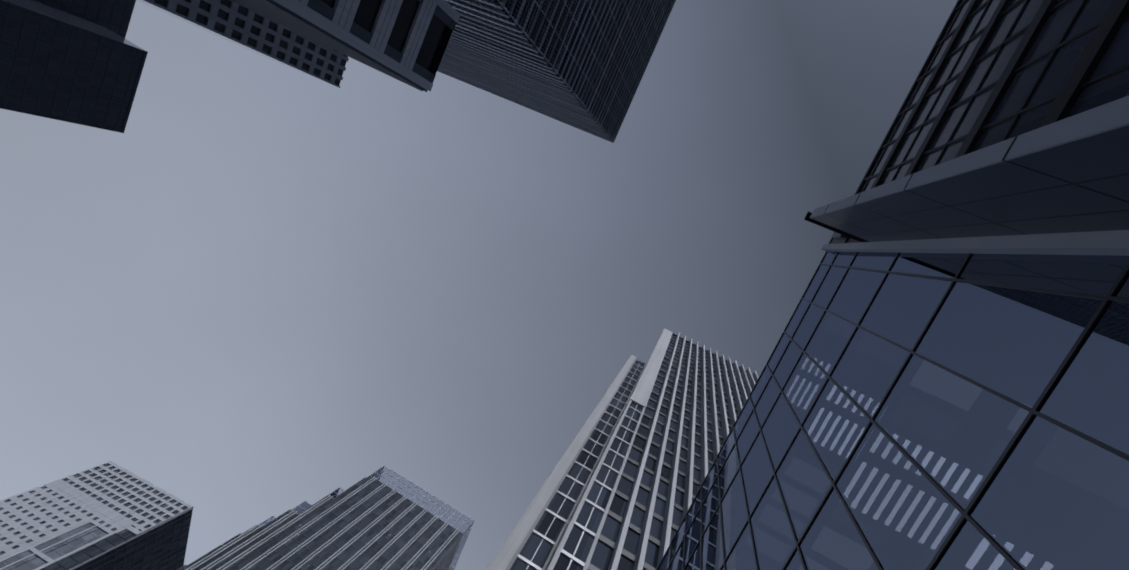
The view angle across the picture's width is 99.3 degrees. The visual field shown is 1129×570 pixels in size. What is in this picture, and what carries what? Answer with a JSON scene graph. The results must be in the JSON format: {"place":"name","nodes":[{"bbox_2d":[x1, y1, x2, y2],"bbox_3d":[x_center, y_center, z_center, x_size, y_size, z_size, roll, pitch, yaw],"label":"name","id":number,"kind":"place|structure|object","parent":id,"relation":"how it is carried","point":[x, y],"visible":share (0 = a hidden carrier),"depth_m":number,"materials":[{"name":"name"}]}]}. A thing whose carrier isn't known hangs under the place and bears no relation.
{"place":"outdoors","nodes":[
{"label":"outdoors","id":0,"kind":"place"},
{"bbox_2d":[0,0,147,132],"bbox_3d":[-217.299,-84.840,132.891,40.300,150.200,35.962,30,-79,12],"label":"skyscraper","id":1,"kind":"structure","parent":0,"point":[57,64],"depth_m":178.67,"materials":[{"name":"black glass"}]},
{"bbox_2d":[35,0,135,37],"bbox_3d":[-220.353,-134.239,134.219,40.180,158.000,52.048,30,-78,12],"label":"skyscraper","id":2,"kind":"structure","parent":0,"point":[114,16],"depth_m":200.14,"materials":[{"name":"black glass"}]},
{"bbox_2d":[0,461,193,569],"bbox_3d":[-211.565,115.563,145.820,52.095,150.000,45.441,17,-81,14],"label":"skyscraper","id":3,"kind":"structure","parent":0,"point":[110,515],"depth_m":190.32,"materials":[{"name":"grey concrete"}]},
{"bbox_2d":[177,466,473,569],"bbox_3d":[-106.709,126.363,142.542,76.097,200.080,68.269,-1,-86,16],"label":"tower","id":4,"kind":"structure","parent":0,"point":[371,522],"depth_m":193.65,"materials":[{"name":"grey glass"}]},
{"bbox_2d":[0,0,957,569],"label":"sky","id":5,"kind":"structure","parent":0,"point":[280,287],"materials":[{"name":"grey"}]},
{"bbox_2d":[437,0,675,142],"bbox_3d":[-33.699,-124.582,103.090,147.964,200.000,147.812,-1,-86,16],"label":"tower","id":6,"kind":"structure","parent":0,"point":[581,64],"depth_m":139.33,"materials":[{"name":"black glass"}]},
{"bbox_2d":[828,0,1128,243],"bbox_3d":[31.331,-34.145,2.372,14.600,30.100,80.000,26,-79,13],"label":"skyscraper","id":7,"kind":"structure","parent":0,"point":[991,72],"depth_m":14.54,"materials":[{"name":"black glass"}]},
{"label":"ground","id":8,"kind":"structure","parent":0,"visible":0},
{"bbox_2d":[136,0,348,87],"bbox_3d":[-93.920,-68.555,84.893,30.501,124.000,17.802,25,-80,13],"label":"skyscraper","id":9,"kind":"structure","parent":8,"relation":"on","point":[241,26],"depth_m":115.93,"materials":[{"name":"grey concrete"}]},
{"bbox_2d":[230,0,459,91],"bbox_3d":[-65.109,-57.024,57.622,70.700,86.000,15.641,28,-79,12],"label":"skyscraper","id":10,"kind":"structure","parent":8,"relation":"on","point":[405,41],"depth_m":78.60,"materials":[{"name":"grey glass"}]},
{"bbox_2d":[486,355,646,569],"bbox_3d":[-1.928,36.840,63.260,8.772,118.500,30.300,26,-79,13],"label":"skyscraper","id":11,"kind":"structure","parent":8,"relation":"on","point":[532,541],"depth_m":53.78,"materials":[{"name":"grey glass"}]},
{"bbox_2d":[546,328,758,569],"bbox_3d":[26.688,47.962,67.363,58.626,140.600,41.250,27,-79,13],"label":"tower","id":12,"kind":"structure","parent":8,"relation":"on","point":[681,412],"depth_m":57.57,"materials":[{"name":"grey glass"}]},
{"bbox_2d":[656,251,1128,569],"bbox_3d":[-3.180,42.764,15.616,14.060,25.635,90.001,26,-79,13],"label":"glass facade","id":13,"kind":"structure","parent":8,"relation":"on","point":[934,411],"depth_m":8.64,"materials":[{"name":"blue glass"}]},
{"bbox_2d":[804,96,1128,255],"bbox_3d":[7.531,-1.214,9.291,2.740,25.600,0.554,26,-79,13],"label":"canopy","id":14,"kind":"object","parent":13,"relation":"attached to","point":[1060,187],"visible":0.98,"depth_m":6.81,"materials":[{"name":"grey metal"}]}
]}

